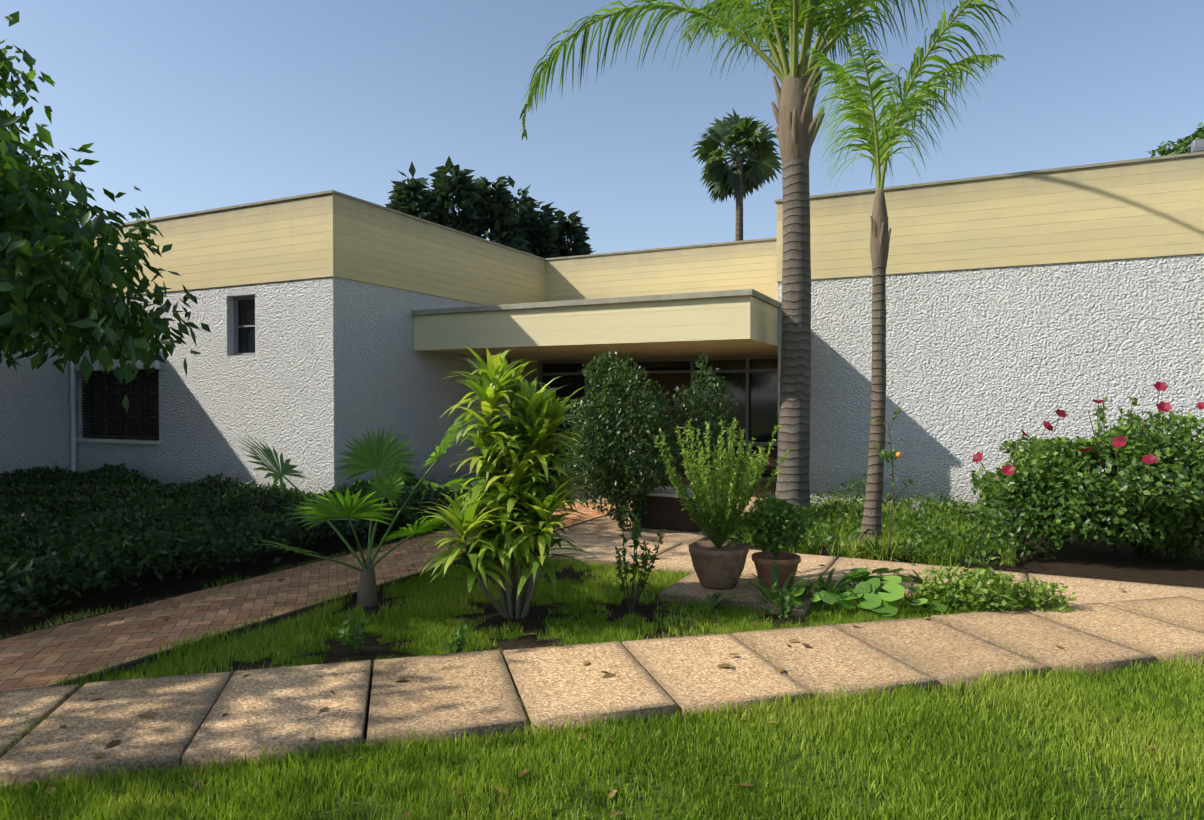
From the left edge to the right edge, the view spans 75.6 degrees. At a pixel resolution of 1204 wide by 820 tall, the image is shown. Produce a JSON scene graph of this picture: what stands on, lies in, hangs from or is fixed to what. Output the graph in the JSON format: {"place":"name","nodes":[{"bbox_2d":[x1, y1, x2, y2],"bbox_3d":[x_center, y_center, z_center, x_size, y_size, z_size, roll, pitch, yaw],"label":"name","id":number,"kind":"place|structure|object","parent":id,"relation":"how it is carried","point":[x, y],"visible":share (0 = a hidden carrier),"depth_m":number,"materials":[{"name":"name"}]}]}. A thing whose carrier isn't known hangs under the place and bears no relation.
{"place":"outdoors","nodes":[
{"label":"outdoors","id":0,"kind":"place"},
{"bbox_2d":[0,298,70,486],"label":"villa wing walls","id":1,"kind":"structure","parent":0,"point":[35,424],"depth_m":12.88,"materials":[{"name":"white paint"}]},
{"bbox_2d":[0,11,210,412],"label":"tree","id":2,"kind":"object","parent":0,"point":[38,234],"depth_m":5.98,"materials":[{"name":"green plant"}]},
{"bbox_2d":[0,595,1203,790],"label":"concrete path flags","id":3,"kind":"object","parent":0,"point":[479,692],"visible":0.88,"depth_m":4.00},
{"bbox_2d":[0,610,1158,757],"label":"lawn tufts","id":4,"kind":"object","parent":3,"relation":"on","point":[529,725],"visible":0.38,"depth_m":3.70,"materials":[{"name":"green plant"}]},
{"bbox_2d":[0,0,1203,253],"label":"sky","id":5,"kind":"structure","parent":0,"point":[193,105],"materials":[{"name":"blue"}]},
{"bbox_2d":[1,663,1203,819],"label":"lawn base","id":6,"kind":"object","parent":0,"point":[656,789],"depth_m":3.10,"materials":[{"name":"green plant"}]},
{"bbox_2d":[0,657,1203,819],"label":"grass blades","id":7,"kind":"object","parent":6,"relation":"on","point":[1027,697],"visible":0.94,"depth_m":3.19,"materials":[{"name":"green plant"}]},
{"bbox_2d":[430,472,776,543],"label":"porch floor","id":8,"kind":"structure","parent":0,"point":[607,526],"depth_m":8.89,"materials":[{"name":"beige stone"}]},
{"bbox_2d":[562,351,738,530],"bbox_3d":[0.613,0.353,8.885,2.133,2.098,1.448,0,1,-9],"label":"porch shrub","id":9,"kind":"object","parent":8,"relation":"on","point":[618,382],"depth_m":8.74,"materials":[{"name":"green plant"}]},
{"bbox_2d":[629,486,711,532],"bbox_3d":[0.821,1.144,9.019,0.860,0.430,0.580,0,1,26],"label":"porch planter","id":10,"kind":"object","parent":8,"relation":"on","point":[664,507],"visible":0.44,"depth_m":8.78,"materials":[{"name":"brown"}]},
{"bbox_2d":[614,505,668,611],"bbox_3d":[0.294,1.077,5.562,0.398,0.786,0.343,0,1,26],"label":"shrub","id":11,"kind":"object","parent":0,"point":[635,533],"depth_m":5.57,"materials":[{"name":"green plant"}]},
{"bbox_2d":[539,355,777,481],"bbox_3d":[1.138,0.135,14.653,5.380,2.230,0.090,0,1,26],"label":"glass entrance","id":12,"kind":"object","parent":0,"point":[752,381],"depth_m":14.23,"materials":[{"name":"black glass"}]},
{"bbox_2d":[545,240,777,301],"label":"fascia","id":13,"kind":"structure","parent":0,"point":[739,266],"depth_m":14.82,"materials":[{"name":"beige wood"}]},
{"bbox_2d":[535,532,1203,617],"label":"concrete path","id":14,"kind":"structure","parent":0,"point":[672,555],"depth_m":6.42,"materials":[{"name":"beige concrete"}]},
{"bbox_2d":[0,543,1156,819],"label":"fallen leaves","id":15,"kind":"object","parent":14,"relation":"on","point":[404,815],"visible":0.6,"depth_m":3.86,"materials":[{"name":"brown plant"}]},
{"bbox_2d":[689,540,800,589],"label":"flower pots","id":16,"kind":"object","parent":14,"relation":"on","point":[713,565],"visible":0.98,"depth_m":6.01,"materials":[{"name":"brown ceramic"}]},
{"bbox_2d":[652,417,789,548],"bbox_3d":[0.973,0.582,6.134,1.020,1.042,1.028,0,1,26],"label":"pot plant","id":17,"kind":"object","parent":16,"relation":"on","point":[730,472],"depth_m":6.03,"materials":[{"name":"green plant"}]},
{"bbox_2d":[739,492,813,557],"bbox_3d":[1.393,0.916,6.147,0.574,0.521,0.560,0,1,26],"label":"pot plant","id":18,"kind":"object","parent":16,"relation":"in","point":[766,526],"depth_m":6.04,"materials":[{"name":"green plant"}]},
{"label":"ground","id":19,"kind":"structure","parent":0,"visible":0},
{"bbox_2d":[76,277,538,503],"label":"villa walls","id":20,"kind":"structure","parent":19,"relation":"on","point":[320,376],"depth_m":11.76,"materials":[{"name":"white paint"}]},
{"bbox_2d":[70,361,76,472],"bbox_3d":[-9.102,-0.267,13.360,0.076,3.250,0.080,0,1,26],"label":"downspout","id":21,"kind":"object","parent":20,"relation":"attached to","point":[73,413],"visible":0.42,"depth_m":13.34,"materials":[{"name":"white metal"}]},
{"bbox_2d":[73,359,160,443],"bbox_3d":[-8.102,-0.145,12.903,2.260,1.380,0.082,0,1,26],"label":"window trim","id":22,"kind":"structure","parent":20,"relation":"attached to","point":[155,364],"depth_m":12.82,"materials":[{"name":"white paint"}]},
{"bbox_2d":[82,296,254,439],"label":"windows","id":23,"kind":"structure","parent":20,"relation":"in","point":[107,416],"depth_m":12.91,"materials":[{"name":"black glass"}]},
{"bbox_2d":[75,193,544,305],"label":"fascia","id":24,"kind":"structure","parent":20,"relation":"on","point":[328,235],"depth_m":11.85,"materials":[{"name":"beige wood"}]},
{"bbox_2d":[414,296,777,360],"bbox_3d":[0.352,-1.232,12.987,5.444,0.550,4.100,0,1,26],"label":"entrance canopy","id":25,"kind":"object","parent":20,"relation":"attached to","point":[731,326],"visible":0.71,"depth_m":11.16,"materials":[{"name":"beige wood"}]},
{"bbox_2d":[411,289,780,315],"bbox_3d":[0.358,-1.546,12.946,5.487,0.080,4.160,0,1,26],"label":"canopy roof edge","id":26,"kind":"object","parent":25,"relation":"on","point":[700,295],"depth_m":10.84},
{"bbox_2d":[385,156,596,257],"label":"broadleaf trees","id":27,"kind":"object","parent":19,"relation":"on","point":[528,228],"visible":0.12,"depth_m":28.40,"materials":[{"name":"green plant"}]},
{"bbox_2d":[34,462,993,619],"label":"ground cover plants","id":28,"kind":"object","parent":19,"relation":"on","point":[766,592],"visible":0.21,"depth_m":5.84,"materials":[{"name":"green plant"}]},
{"bbox_2d":[0,496,1203,750],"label":"soil beds","id":29,"kind":"object","parent":19,"relation":"on","point":[1104,560],"depth_m":7.02,"materials":[{"name":"brown soil"}]},
{"bbox_2d":[0,462,483,622],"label":"bed ground cover","id":30,"kind":"object","parent":29,"relation":"on","point":[163,527],"visible":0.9,"depth_m":7.72,"materials":[{"name":"green plant"}]},
{"bbox_2d":[0,505,629,688],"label":"brick path joints","id":31,"kind":"object","parent":29,"relation":"on","point":[132,663],"visible":0.02,"depth_m":5.30,"materials":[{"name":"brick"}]},
{"bbox_2d":[0,502,615,690],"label":"path bricks","id":32,"kind":"object","parent":31,"relation":"on","point":[89,657],"visible":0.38,"depth_m":5.28,"materials":[{"name":"brown brick"}]},
{"bbox_2d":[130,565,947,677],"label":"lawn","id":33,"kind":"structure","parent":29,"relation":"on","point":[547,635],"depth_m":5.21,"materials":[{"name":"green plant"}]},
{"bbox_2d":[217,568,822,673],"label":"soil patches","id":34,"kind":"object","parent":33,"relation":"on","point":[372,649],"visible":0.33,"depth_m":5.30,"materials":[{"name":"brown soil"}]},
{"bbox_2d":[233,415,465,571],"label":"fan palm fronds","id":35,"kind":"object","parent":34,"relation":"on","point":[371,454],"depth_m":5.80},
{"bbox_2d":[357,558,376,606],"bbox_3d":[-1.753,1.284,5.795,0.148,0.360,0.146,0,1,26],"label":"palm trunk","id":36,"kind":"object","parent":35,"relation":"attached to","point":[367,593],"visible":0.81,"depth_m":5.74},
{"bbox_2d":[405,345,599,600],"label":"dracaena leaves","id":37,"kind":"object","parent":34,"relation":"on","point":[513,459],"visible":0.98,"depth_m":5.31,"materials":[{"name":"green plant"}]},
{"bbox_2d":[463,400,551,618],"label":"plant stems","id":38,"kind":"object","parent":34,"relation":"on","point":[510,606],"visible":0.33,"depth_m":5.41,"materials":[{"name":"brown plant"}]},
{"bbox_2d":[338,553,795,653],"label":"small plants","id":39,"kind":"object","parent":34,"relation":"on","point":[787,613],"depth_m":4.64,"materials":[{"name":"green plant"}]},
{"bbox_2d":[75,557,1016,687],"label":"lawn blades","id":40,"kind":"object","parent":33,"relation":"on","point":[585,591],"visible":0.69,"depth_m":5.31,"materials":[{"name":"green plant"}]},
{"bbox_2d":[0,525,1203,799],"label":"lawn edge tufts","id":41,"kind":"object","parent":29,"relation":"on","point":[785,702],"depth_m":4.00,"materials":[{"name":"green plant"}]},
{"bbox_2d":[290,478,945,613],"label":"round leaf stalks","id":42,"kind":"object","parent":29,"relation":"on","point":[859,578],"visible":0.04,"depth_m":5.93,"materials":[{"name":"green plant"}]},
{"bbox_2d":[280,471,958,615],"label":"ground cover plants","id":43,"kind":"object","parent":42,"relation":"on","point":[867,591],"visible":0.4,"depth_m":5.64,"materials":[{"name":"green plant"}]},
{"bbox_2d":[775,158,811,514],"bbox_3d":[2.562,-1.000,10.438,0.539,4.811,0.539,0,1,26],"label":"palm trunk","id":44,"kind":"object","parent":29,"relation":"on","point":[794,415],"visible":0.96,"depth_m":10.26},
{"bbox_2d":[524,0,868,118],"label":"queen palm rachis","id":45,"kind":"object","parent":44,"relation":"attached to","point":[781,71],"visible":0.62,"depth_m":10.25,"materials":[{"name":"green"}]},
{"bbox_2d":[519,0,960,139],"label":"palm fronds","id":46,"kind":"object","parent":45,"relation":"attached to","point":[783,18],"visible":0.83,"depth_m":10.68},
{"bbox_2d":[771,61,824,162],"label":"queen palm leaf bases","id":47,"kind":"object","parent":44,"relation":"attached to","point":[795,134],"visible":0.9,"depth_m":10.20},
{"bbox_2d":[704,474,1019,567],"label":"ground cover plants","id":48,"kind":"object","parent":29,"relation":"on","point":[990,542],"visible":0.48,"depth_m":8.32,"materials":[{"name":"green plant"}]},
{"bbox_2d":[858,266,885,543],"bbox_3d":[2.785,-0.063,8.034,0.288,3.012,0.265,0,1,26],"label":"palm trunk","id":49,"kind":"object","parent":29,"relation":"on","point":[872,515],"visible":0.9,"depth_m":7.97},
{"bbox_2d":[870,189,890,267],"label":"young palm leaf bases","id":50,"kind":"object","parent":49,"relation":"attached to","point":[880,239],"visible":1,"depth_m":7.95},
{"bbox_2d":[800,0,1021,194],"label":"palm fronds","id":51,"kind":"object","parent":49,"relation":"attached to","point":[916,101],"visible":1,"depth_m":7.83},
{"bbox_2d":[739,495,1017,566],"bbox_3d":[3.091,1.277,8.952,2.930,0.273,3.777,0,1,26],"label":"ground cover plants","id":52,"kind":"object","parent":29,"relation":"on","point":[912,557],"visible":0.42,"depth_m":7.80,"materials":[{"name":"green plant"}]},
{"bbox_2d":[871,406,918,560],"bbox_3d":[2.670,0.703,7.285,0.505,1.483,0.323,0,1,-18],"label":"flowering plant","id":53,"kind":"object","parent":29,"relation":"on","point":[887,455],"depth_m":7.24,"materials":[{"name":"green plant"}]},
{"bbox_2d":[909,563,1076,612],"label":"bed plants","id":54,"kind":"object","parent":29,"relation":"on","point":[967,581],"visible":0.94,"depth_m":5.47,"materials":[{"name":"green plant"}]},
{"bbox_2d":[969,381,1203,559],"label":"hibiscus","id":55,"kind":"object","parent":29,"relation":"on","point":[1063,496],"depth_m":7.28,"materials":[{"name":"green plant"}]},
{"bbox_2d":[691,109,781,240],"bbox_3d":[5.145,-5.228,29.782,3.548,12.720,3.582,0,1,26],"label":"fan palm","id":56,"kind":"object","parent":19,"relation":"on","point":[721,178],"depth_m":29.51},
{"bbox_2d":[777,254,1203,520],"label":"villa block walls","id":57,"kind":"structure","parent":19,"relation":"on","point":[986,362],"depth_m":10.11,"materials":[{"name":"white paint"}]},
{"bbox_2d":[112,151,1203,259],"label":"villa parapet copings","id":58,"kind":"object","parent":57,"relation":"on","point":[775,201],"visible":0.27,"depth_m":11.12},
{"bbox_2d":[1191,139,1203,152],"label":"rooftop box","id":59,"kind":"object","parent":58,"relation":"on","point":[1197,145],"visible":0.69,"depth_m":9.19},
{"bbox_2d":[776,155,1203,281],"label":"fascia","id":60,"kind":"structure","parent":57,"relation":"on","point":[1152,208],"depth_m":9.90,"materials":[{"name":"beige wood"}]},
{"bbox_2d":[1147,122,1203,156],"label":"round tree","id":61,"kind":"object","parent":19,"relation":"on","point":[1180,146],"visible":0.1,"depth_m":20.53,"materials":[{"name":"green plant"}]}
]}

